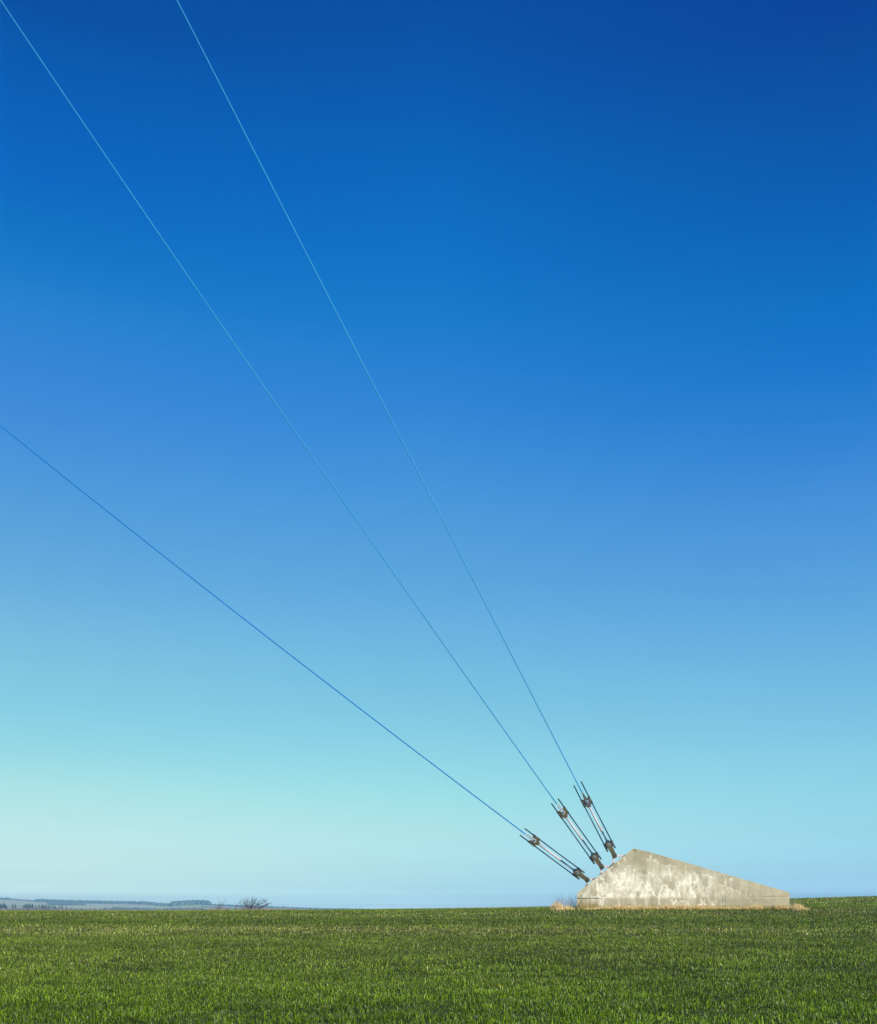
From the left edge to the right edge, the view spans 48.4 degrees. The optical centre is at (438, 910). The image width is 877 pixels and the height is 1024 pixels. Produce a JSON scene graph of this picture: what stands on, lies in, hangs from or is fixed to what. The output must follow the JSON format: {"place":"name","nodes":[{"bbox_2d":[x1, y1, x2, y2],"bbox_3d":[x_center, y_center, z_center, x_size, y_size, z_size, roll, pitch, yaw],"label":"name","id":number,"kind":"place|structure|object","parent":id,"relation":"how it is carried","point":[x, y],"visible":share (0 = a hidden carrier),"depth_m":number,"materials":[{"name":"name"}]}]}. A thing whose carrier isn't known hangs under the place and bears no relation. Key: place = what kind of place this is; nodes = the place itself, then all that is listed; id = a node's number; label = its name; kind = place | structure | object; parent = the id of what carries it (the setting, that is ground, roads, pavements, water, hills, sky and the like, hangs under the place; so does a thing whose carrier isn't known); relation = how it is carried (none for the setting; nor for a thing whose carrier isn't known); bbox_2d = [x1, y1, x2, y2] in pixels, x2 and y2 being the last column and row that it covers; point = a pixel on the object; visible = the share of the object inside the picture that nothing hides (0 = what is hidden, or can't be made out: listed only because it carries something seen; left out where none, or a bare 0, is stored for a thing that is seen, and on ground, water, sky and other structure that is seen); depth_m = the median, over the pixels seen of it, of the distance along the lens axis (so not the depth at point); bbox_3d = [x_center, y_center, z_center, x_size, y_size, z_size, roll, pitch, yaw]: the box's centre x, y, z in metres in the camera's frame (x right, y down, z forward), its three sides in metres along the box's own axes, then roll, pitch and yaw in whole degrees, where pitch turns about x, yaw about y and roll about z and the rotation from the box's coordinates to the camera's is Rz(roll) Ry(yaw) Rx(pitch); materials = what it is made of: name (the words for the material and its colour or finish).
{"place":"outdoors","nodes":[
{"label":"outdoors","id":0,"kind":"place"},
{"bbox_2d":[0,900,328,909],"bbox_3d":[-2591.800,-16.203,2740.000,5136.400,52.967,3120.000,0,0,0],"label":"hills","id":1,"kind":"structure","parent":0,"point":[10,903],"depth_m":2254.85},
{"bbox_2d":[0,897,361,909],"bbox_3d":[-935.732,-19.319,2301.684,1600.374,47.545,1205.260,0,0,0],"label":"ridge wood","id":2,"kind":"object","parent":1,"relation":"on","point":[82,902],"visible":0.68,"depth_m":2700.04,"materials":[{"name":"plant"}]},
{"bbox_2d":[0,895,876,1023],"bbox_3d":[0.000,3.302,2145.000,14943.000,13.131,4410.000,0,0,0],"label":"ground","id":3,"kind":"structure","parent":0,"point":[434,1011],"depth_m":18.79,"materials":[{"name":"green plant"}]},
{"bbox_2d":[13,907,293,910],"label":"scrub","id":4,"kind":"object","parent":3,"relation":"on","point":[233,909],"visible":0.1,"depth_m":206.04,"materials":[{"name":"plant"}]},
{"bbox_2d":[0,907,311,910],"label":"hedgerow scrub","id":5,"kind":"object","parent":3,"relation":"on","point":[45,909],"visible":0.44,"depth_m":1359.31,"materials":[{"name":"plant"}]},
{"bbox_2d":[237,898,271,909],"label":"bare tree","id":6,"kind":"object","parent":3,"relation":"on","point":[254,905],"visible":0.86,"depth_m":214.18,"materials":[{"name":"brown plant"}]},
{"bbox_2d":[549,901,563,910],"bbox_3d":[6.503,-0.303,53.673,0.832,0.648,0.896,0,0,42],"label":"dry grass tuft","id":7,"kind":"object","parent":3,"relation":"on","point":[556,906],"visible":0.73,"depth_m":53.47,"materials":[{"name":"beige plant"}]},
{"bbox_2d":[552,892,571,906],"bbox_3d":[6.911,-0.668,54.721,1.334,1.324,1.526,0,0,0],"label":"reed clump","id":8,"kind":"object","parent":3,"relation":"on","point":[566,902],"visible":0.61,"depth_m":54.52,"materials":[{"name":"beige plant"}]},
{"bbox_2d":[563,904,573,910],"bbox_3d":[7.167,-0.216,53.920,0.855,0.428,0.760,0,0,0],"label":"dry grass tuft","id":9,"kind":"object","parent":3,"relation":"on","point":[569,907],"visible":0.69,"depth_m":53.77,"materials":[{"name":"beige plant"}]},
{"bbox_2d":[566,891,576,908],"bbox_3d":[7.643,-0.615,54.905,1.092,1.176,0.872,0,0,20],"label":"reed clump","id":10,"kind":"object","parent":3,"relation":"on","point":[572,902],"visible":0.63,"depth_m":54.79,"materials":[{"name":"beige plant"}]},
{"bbox_2d":[577,849,789,909],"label":"concrete block","id":11,"kind":"structure","parent":3,"relation":"on","point":[633,877],"depth_m":53.78,"materials":[{"name":"white concrete"}]},
{"bbox_2d":[519,828,589,881],"bbox_3d":[6.683,-3.105,55.669,4.762,0.581,0.302,37,5,7],"label":"turnbuckle","id":12,"kind":"object","parent":11,"relation":"attached to","point":[577,872],"visible":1,"depth_m":55.61,"materials":[{"name":"metal"}]},
{"bbox_2d":[0,425,535,842],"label":"guy wire","id":13,"kind":"object","parent":12,"relation":"attached to","point":[532,839],"visible":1,"depth_m":58.08,"materials":[{"name":"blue metal"}]},
{"bbox_2d":[551,798,603,868],"bbox_3d":[7.985,-4.320,55.474,0.581,4.762,0.302,-35,-5,7],"label":"turnbuckle","id":14,"kind":"object","parent":11,"relation":"attached to","point":[595,857],"visible":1,"depth_m":55.42,"materials":[{"name":"metal"}]},
{"bbox_2d":[0,0,564,814],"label":"guy wire","id":15,"kind":"object","parent":14,"relation":"attached to","point":[284,416],"visible":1,"depth_m":57.96,"materials":[{"name":"metal"}]},
{"bbox_2d":[573,781,616,857],"bbox_3d":[8.962,-5.121,55.328,0.581,4.762,0.302,-27,-4,8],"label":"turnbuckle","id":16,"kind":"object","parent":11,"relation":"attached to","point":[608,845],"visible":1,"depth_m":55.28,"materials":[{"name":"metal"}]},
{"bbox_2d":[177,0,588,803],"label":"guy wire","id":17,"kind":"object","parent":16,"relation":"attached to","point":[389,416],"visible":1,"depth_m":57.06,"materials":[{"name":"metal"}]},
{"bbox_2d":[788,902,803,909],"bbox_3d":[18.978,-0.246,51.644,0.842,0.494,0.820,0,0,-39],"label":"dry grass tuft","id":18,"kind":"object","parent":3,"relation":"on","point":[796,906],"visible":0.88,"depth_m":51.47,"materials":[{"name":"beige plant"}]},
{"bbox_2d":[0,0,876,908],"label":"sky","id":19,"kind":"structure","parent":0,"point":[604,272],"materials":[{"name":"blue"}]},
{"bbox_2d":[582,904,788,909],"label":"dry grass","id":20,"kind":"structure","parent":0,"point":[639,906],"depth_m":53.22,"materials":[{"name":"beige plant"}]}
]}

